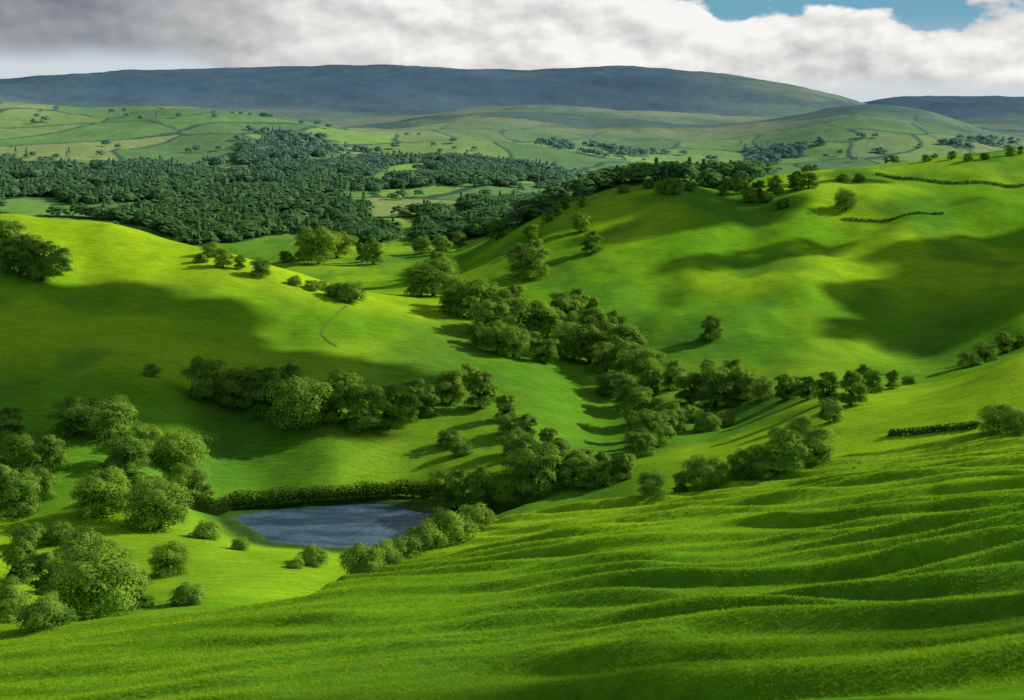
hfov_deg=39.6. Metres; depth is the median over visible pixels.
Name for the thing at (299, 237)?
tree
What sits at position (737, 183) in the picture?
tree
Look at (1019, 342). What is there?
bush
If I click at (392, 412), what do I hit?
tree
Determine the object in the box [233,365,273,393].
tree
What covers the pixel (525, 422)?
tree
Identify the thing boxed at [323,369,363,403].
tree
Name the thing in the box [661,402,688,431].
tree
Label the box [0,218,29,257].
tree
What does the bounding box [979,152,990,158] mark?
bush
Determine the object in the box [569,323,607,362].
tree
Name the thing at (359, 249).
tree
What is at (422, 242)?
tree
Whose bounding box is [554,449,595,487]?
tree
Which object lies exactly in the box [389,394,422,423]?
tree
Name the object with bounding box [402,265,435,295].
tree
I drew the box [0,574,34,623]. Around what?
tree
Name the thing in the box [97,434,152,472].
tree
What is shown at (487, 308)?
tree
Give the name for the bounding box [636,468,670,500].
tree
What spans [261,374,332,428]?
tree
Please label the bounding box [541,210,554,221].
tree
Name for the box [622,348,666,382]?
tree
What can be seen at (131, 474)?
tree
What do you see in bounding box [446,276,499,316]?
tree
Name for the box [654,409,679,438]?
tree
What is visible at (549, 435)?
tree
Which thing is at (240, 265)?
tree
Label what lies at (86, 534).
bush
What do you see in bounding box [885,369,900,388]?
tree
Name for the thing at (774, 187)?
tree
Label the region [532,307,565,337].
tree
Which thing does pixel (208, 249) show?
tree
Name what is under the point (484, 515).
bush
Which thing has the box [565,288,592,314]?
tree
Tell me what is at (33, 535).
bush
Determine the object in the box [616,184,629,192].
bush
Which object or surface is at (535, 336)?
tree
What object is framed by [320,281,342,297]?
bush
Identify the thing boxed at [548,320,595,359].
tree
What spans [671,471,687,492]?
tree
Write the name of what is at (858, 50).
sky
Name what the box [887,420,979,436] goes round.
hedge
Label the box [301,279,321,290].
bush
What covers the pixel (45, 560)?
tree
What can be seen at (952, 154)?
tree
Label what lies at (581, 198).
tree
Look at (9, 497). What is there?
tree
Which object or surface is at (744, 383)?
tree
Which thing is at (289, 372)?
tree
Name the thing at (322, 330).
path
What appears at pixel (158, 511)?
tree
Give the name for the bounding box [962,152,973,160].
tree
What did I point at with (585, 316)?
tree
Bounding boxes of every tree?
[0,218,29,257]
[0,232,42,273]
[0,406,25,437]
[0,432,39,471]
[0,464,17,495]
[0,469,44,521]
[0,539,42,583]
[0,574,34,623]
[14,237,64,281]
[22,465,61,498]
[24,551,66,593]
[29,432,70,471]
[42,534,147,621]
[44,395,99,436]
[54,247,72,273]
[68,464,131,520]
[79,390,139,440]
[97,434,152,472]
[117,473,194,532]
[120,468,154,502]
[120,568,156,609]
[129,421,165,456]
[146,540,191,578]
[149,426,209,472]
[161,462,209,498]
[176,355,227,400]
[194,483,216,504]
[199,242,220,255]
[205,367,244,402]
[209,248,234,266]
[216,367,258,408]
[233,255,246,268]
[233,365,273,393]
[241,366,294,416]
[248,258,272,276]
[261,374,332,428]
[278,362,304,393]
[293,226,315,257]
[294,225,346,263]
[310,381,347,421]
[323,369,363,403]
[324,230,358,257]
[331,384,387,431]
[355,242,369,261]
[359,237,385,263]
[368,382,413,429]
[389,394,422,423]
[400,377,425,398]
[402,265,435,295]
[406,256,460,295]
[407,385,441,416]
[410,235,432,253]
[423,250,452,267]
[426,469,454,498]
[431,235,452,252]
[431,368,468,402]
[437,276,470,303]
[437,288,458,311]
[438,469,472,507]
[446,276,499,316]
[451,231,467,246]
[458,464,500,506]
[460,362,477,391]
[461,281,507,313]
[463,370,498,408]
[465,299,512,335]
[468,321,491,345]
[474,322,512,352]
[484,287,531,330]
[486,217,506,240]
[487,467,527,505]
[492,412,522,433]
[493,394,517,418]
[496,324,531,357]
[500,428,525,453]
[500,432,545,472]
[502,242,548,274]
[504,443,570,495]
[505,284,525,305]
[516,237,552,278]
[517,413,537,435]
[518,299,562,333]
[521,223,538,240]
[523,331,541,349]
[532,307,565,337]
[532,337,559,362]
[537,427,559,442]
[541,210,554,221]
[542,437,570,470]
[547,292,582,324]
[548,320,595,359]
[549,201,561,215]
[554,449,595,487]
[558,195,570,209]
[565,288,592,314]
[569,211,590,231]
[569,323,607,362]
[571,447,595,465]
[574,461,604,489]
[575,194,586,206]
[575,307,605,325]
[579,230,603,253]
[584,340,618,371]
[585,296,599,313]
[588,312,618,343]
[591,371,615,394]
[595,451,610,467]
[596,322,645,360]
[599,368,637,398]
[603,339,641,373]
[605,309,627,334]
[611,453,634,479]
[613,377,640,404]
[617,386,664,420]
[621,426,659,457]
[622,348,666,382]
[623,330,648,349]
[625,410,639,432]
[631,409,673,446]
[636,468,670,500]
[637,370,659,396]
[653,180,668,192]
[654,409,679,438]
[659,359,687,389]
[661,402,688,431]
[663,177,684,193]
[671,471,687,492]
[674,371,705,403]
[681,453,723,489]
[691,361,743,405]
[698,314,725,339]
[701,358,714,377]
[705,457,729,484]
[717,183,730,195]
[721,382,743,405]
[722,358,743,371]
[725,448,754,479]
[729,179,749,192]
[729,366,757,400]
[740,186,757,201]
[740,444,778,479]
[748,374,776,400]
[751,180,764,196]
[762,427,808,472]
[766,175,784,192]
[774,373,795,399]
[785,415,815,437]
[787,171,803,189]
[787,376,802,395]
[796,376,815,399]
[797,426,836,464]
[799,170,820,187]
[811,371,840,401]
[816,396,844,422]
[832,187,859,209]
[836,370,869,405]
[854,364,871,377]
[859,368,885,393]
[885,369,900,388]
[947,151,957,158]
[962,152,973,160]
[973,341,999,361]
[975,402,1019,433]
[994,331,1016,352]
[999,408,1023,433]
[1003,146,1017,155]
[1016,146,1023,154]
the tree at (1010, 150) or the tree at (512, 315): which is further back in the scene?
the tree at (1010, 150)
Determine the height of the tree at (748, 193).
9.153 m
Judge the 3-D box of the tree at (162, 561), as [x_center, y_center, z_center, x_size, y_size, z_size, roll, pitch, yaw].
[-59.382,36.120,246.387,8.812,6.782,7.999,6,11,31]
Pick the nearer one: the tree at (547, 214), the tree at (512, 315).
the tree at (512, 315)
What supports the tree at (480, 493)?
on the valley ground at (808, 282)
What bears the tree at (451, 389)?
on the valley ground at (808, 282)
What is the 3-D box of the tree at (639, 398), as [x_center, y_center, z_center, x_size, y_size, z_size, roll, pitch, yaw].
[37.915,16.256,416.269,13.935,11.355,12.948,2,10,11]
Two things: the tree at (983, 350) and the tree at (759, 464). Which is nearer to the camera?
the tree at (759, 464)
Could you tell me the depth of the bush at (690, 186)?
735.49 m
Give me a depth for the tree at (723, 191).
750.49 m
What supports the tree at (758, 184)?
on the valley ground at (808, 282)
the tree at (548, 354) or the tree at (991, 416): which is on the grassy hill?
the tree at (991, 416)
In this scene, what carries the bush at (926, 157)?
on the valley ground at (808, 282)
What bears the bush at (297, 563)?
on the valley ground at (808, 282)
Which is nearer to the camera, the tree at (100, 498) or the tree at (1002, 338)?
the tree at (100, 498)
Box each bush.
[7,521,50,547]
[12,589,79,634]
[40,519,74,545]
[52,526,107,559]
[141,362,162,376]
[166,581,205,606]
[187,520,222,540]
[192,253,208,262]
[230,535,249,550]
[278,250,294,261]
[286,275,302,285]
[286,556,304,568]
[298,543,329,567]
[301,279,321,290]
[319,279,327,289]
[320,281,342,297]
[333,278,367,302]
[338,542,386,573]
[368,538,405,565]
[375,531,425,559]
[404,517,449,551]
[421,507,479,544]
[436,428,464,447]
[450,439,473,456]
[457,501,497,532]
[584,458,632,486]
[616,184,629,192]
[641,180,654,187]
[680,404,703,422]
[682,182,698,190]
[693,411,722,432]
[714,409,735,427]
[725,180,739,189]
[757,191,774,201]
[774,198,789,207]
[834,174,847,182]
[852,173,865,181]
[901,375,917,384]
[921,154,932,160]
[956,351,984,367]
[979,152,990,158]
[1010,333,1023,347]
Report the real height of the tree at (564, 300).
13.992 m
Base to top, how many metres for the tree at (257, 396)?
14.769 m
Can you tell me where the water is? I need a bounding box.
[236,503,444,547]
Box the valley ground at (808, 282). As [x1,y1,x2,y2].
[0,98,1023,624]
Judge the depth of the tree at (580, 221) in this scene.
685.63 m
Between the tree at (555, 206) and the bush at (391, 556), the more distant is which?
the tree at (555, 206)
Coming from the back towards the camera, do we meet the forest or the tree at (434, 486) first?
the forest
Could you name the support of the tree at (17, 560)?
on the valley ground at (808, 282)
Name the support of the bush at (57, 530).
on the valley ground at (808, 282)
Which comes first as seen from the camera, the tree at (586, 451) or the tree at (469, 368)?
the tree at (586, 451)
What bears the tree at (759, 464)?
on the grassy hill
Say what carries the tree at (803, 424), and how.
on the valley ground at (808, 282)
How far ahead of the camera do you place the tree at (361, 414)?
381.68 m
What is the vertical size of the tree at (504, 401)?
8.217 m
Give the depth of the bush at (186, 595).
215.06 m
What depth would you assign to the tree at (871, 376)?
378.47 m
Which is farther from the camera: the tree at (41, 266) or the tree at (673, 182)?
the tree at (673, 182)
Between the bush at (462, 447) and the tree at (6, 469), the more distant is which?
the bush at (462, 447)
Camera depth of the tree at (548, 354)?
484.57 m
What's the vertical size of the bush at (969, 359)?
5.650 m
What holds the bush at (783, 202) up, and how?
on the valley ground at (808, 282)
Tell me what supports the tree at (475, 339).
on the valley ground at (808, 282)
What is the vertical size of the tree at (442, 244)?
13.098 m
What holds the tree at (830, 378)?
on the valley ground at (808, 282)
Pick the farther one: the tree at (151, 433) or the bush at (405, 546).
the tree at (151, 433)
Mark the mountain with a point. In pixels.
(616, 87)
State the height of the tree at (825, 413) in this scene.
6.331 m
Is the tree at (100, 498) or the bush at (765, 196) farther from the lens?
the bush at (765, 196)
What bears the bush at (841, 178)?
on the valley ground at (808, 282)
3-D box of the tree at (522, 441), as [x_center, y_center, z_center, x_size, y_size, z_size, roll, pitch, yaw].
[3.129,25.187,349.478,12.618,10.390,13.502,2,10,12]
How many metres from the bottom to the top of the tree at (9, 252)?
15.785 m
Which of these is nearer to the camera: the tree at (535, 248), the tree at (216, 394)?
the tree at (216, 394)
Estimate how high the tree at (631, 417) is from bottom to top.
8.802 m
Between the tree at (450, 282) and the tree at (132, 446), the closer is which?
the tree at (132, 446)
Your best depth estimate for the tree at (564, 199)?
739.59 m
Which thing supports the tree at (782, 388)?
on the valley ground at (808, 282)
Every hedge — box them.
[185,475,445,515]
[841,211,943,221]
[875,172,1023,187]
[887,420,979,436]
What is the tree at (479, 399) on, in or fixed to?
on the valley ground at (808, 282)
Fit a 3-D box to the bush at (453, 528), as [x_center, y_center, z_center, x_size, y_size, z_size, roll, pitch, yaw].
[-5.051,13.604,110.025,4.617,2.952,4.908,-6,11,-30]
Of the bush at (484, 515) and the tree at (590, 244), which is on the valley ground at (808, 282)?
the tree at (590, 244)
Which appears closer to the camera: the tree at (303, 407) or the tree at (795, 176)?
the tree at (303, 407)
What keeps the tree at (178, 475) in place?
on the valley ground at (808, 282)
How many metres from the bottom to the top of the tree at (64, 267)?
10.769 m
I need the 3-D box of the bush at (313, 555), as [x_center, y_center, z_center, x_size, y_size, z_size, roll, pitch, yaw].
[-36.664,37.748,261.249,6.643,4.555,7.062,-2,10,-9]
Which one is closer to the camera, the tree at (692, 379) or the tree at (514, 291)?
the tree at (692, 379)
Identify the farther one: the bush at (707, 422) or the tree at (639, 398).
the tree at (639, 398)
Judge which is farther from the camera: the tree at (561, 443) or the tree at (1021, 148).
the tree at (1021, 148)
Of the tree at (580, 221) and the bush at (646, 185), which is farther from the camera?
the bush at (646, 185)
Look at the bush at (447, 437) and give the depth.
377.72 m
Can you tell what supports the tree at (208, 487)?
on the valley ground at (808, 282)
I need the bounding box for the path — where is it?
[321,305,347,345]
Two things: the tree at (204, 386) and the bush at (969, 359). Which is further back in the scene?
the bush at (969, 359)
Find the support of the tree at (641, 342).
on the valley ground at (808, 282)
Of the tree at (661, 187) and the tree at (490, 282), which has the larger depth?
the tree at (661, 187)
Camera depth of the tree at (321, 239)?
842.15 m
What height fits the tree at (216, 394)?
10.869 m
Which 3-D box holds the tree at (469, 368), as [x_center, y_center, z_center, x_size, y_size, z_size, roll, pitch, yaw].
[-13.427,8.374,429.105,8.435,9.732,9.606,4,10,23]
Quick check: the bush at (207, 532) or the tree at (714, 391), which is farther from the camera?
the tree at (714, 391)
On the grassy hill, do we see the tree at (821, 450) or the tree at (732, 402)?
the tree at (821, 450)
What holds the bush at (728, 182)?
on the valley ground at (808, 282)
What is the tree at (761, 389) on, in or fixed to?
on the valley ground at (808, 282)
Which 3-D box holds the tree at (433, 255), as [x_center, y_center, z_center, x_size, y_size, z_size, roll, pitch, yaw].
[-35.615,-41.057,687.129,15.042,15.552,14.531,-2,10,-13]
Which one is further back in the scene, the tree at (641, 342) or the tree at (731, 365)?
the tree at (641, 342)
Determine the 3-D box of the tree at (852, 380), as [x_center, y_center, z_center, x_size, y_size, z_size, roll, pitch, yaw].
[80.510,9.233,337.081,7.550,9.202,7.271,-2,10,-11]
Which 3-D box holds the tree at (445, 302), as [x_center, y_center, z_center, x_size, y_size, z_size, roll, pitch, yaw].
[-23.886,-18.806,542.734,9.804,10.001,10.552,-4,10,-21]
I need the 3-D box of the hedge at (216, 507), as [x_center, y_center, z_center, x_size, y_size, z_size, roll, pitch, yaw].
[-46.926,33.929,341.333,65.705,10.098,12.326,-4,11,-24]
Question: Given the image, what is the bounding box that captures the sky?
[0,0,1023,101]
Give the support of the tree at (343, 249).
on the valley ground at (808, 282)
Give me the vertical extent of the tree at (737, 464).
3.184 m
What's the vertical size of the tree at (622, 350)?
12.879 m
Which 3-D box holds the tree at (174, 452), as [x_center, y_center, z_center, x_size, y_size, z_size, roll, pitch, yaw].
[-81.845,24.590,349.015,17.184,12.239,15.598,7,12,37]
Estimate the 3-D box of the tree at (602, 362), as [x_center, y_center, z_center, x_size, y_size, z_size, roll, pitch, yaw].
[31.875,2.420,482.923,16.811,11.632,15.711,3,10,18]
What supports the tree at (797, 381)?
on the valley ground at (808, 282)
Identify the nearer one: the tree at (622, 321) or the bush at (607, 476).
the bush at (607, 476)
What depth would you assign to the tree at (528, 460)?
326.59 m
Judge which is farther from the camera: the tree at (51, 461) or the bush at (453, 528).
the tree at (51, 461)
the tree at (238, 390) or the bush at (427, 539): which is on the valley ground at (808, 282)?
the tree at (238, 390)
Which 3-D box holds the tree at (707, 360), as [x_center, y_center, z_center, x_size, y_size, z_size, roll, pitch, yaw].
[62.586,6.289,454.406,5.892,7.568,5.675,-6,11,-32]
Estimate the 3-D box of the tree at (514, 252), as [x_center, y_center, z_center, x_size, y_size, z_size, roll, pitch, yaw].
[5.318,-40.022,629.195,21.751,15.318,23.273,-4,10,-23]
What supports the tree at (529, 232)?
on the valley ground at (808, 282)
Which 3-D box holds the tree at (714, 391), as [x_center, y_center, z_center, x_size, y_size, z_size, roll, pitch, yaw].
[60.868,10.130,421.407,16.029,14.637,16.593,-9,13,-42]
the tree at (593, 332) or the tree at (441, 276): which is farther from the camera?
the tree at (441, 276)
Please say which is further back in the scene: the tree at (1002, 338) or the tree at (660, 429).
the tree at (1002, 338)
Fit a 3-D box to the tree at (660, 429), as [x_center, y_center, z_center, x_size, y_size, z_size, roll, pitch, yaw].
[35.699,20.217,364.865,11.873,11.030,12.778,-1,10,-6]
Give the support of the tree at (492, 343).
on the valley ground at (808, 282)
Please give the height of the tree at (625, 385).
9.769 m
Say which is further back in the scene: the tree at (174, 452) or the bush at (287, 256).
the bush at (287, 256)
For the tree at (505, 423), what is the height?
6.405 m
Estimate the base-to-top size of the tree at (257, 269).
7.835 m
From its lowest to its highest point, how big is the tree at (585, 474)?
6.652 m
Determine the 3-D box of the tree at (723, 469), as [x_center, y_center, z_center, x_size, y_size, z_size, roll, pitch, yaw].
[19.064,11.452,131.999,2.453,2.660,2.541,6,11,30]
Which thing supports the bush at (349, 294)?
on the valley ground at (808, 282)
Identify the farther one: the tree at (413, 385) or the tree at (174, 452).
the tree at (413, 385)
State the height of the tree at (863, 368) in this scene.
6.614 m
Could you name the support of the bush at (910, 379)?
on the valley ground at (808, 282)
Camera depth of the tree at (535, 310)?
522.65 m
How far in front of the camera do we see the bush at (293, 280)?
529.77 m
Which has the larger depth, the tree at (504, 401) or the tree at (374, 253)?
the tree at (374, 253)
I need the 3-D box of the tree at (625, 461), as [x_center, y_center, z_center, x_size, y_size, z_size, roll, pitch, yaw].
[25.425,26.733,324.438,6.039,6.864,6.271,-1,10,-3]
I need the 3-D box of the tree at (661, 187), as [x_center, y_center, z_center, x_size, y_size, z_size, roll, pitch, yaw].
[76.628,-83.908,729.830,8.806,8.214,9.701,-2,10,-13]
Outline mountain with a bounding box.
[0,64,1023,136]
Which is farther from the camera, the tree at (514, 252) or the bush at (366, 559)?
the tree at (514, 252)
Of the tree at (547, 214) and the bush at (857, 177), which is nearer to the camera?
the tree at (547, 214)
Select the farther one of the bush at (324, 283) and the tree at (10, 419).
the bush at (324, 283)
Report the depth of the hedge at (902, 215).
703.13 m
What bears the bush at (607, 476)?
on the valley ground at (808, 282)
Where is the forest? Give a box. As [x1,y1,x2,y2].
[0,108,1019,245]
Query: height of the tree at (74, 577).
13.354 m
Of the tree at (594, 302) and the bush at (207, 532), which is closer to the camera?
the bush at (207, 532)
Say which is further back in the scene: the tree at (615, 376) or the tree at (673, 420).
the tree at (615, 376)
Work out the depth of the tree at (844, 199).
714.80 m
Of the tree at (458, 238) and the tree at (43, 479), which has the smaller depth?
the tree at (43, 479)
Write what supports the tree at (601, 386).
on the valley ground at (808, 282)
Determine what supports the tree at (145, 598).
on the valley ground at (808, 282)
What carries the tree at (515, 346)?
on the valley ground at (808, 282)
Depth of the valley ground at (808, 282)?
528.61 m
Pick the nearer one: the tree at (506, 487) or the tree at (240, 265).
the tree at (506, 487)
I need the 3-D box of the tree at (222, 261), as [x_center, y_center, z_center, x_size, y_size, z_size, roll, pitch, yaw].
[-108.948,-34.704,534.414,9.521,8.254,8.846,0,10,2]
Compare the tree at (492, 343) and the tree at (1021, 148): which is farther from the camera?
the tree at (1021, 148)
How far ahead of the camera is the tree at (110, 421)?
346.17 m
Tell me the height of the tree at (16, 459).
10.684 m
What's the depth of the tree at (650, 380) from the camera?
439.56 m
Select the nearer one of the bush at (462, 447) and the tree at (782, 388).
the bush at (462, 447)
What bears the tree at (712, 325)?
on the valley ground at (808, 282)
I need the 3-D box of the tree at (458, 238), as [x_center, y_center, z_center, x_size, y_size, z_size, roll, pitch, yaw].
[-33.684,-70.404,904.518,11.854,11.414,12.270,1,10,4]
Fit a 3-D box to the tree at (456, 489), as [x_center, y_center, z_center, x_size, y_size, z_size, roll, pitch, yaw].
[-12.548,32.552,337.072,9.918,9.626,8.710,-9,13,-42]
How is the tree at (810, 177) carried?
on the valley ground at (808, 282)
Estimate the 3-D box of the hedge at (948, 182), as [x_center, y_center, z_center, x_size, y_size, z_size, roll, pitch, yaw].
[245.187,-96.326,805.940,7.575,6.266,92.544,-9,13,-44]
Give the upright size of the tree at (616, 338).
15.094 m
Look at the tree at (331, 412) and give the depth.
383.79 m
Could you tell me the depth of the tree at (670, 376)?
439.89 m
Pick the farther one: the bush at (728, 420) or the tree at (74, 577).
the bush at (728, 420)
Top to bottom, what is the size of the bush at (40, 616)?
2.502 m
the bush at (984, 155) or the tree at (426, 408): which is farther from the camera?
the bush at (984, 155)
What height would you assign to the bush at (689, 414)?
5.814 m
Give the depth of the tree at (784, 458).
131.77 m
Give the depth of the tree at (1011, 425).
139.09 m
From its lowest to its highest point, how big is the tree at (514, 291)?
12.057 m
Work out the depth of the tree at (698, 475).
131.12 m
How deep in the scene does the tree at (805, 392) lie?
386.97 m
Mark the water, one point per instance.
(342, 525)
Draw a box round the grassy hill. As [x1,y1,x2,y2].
[0,430,1023,699]
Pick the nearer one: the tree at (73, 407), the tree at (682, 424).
the tree at (73, 407)
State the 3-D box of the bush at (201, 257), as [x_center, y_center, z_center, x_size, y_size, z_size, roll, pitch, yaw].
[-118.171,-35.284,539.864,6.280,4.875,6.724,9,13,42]
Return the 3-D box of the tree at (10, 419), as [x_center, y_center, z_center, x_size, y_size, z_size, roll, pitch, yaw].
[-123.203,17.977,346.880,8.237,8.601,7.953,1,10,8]
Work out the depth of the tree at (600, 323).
517.80 m
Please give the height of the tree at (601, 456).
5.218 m
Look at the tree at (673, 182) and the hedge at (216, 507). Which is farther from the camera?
the tree at (673, 182)
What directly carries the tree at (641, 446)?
on the valley ground at (808, 282)
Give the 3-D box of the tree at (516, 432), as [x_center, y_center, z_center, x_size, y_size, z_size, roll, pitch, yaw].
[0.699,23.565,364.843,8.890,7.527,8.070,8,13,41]
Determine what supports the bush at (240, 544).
on the valley ground at (808, 282)
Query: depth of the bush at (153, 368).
401.04 m
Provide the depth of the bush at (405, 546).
105.65 m
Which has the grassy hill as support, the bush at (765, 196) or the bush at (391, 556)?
the bush at (391, 556)
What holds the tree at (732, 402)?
on the valley ground at (808, 282)
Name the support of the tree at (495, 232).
on the valley ground at (808, 282)
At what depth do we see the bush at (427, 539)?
107.30 m

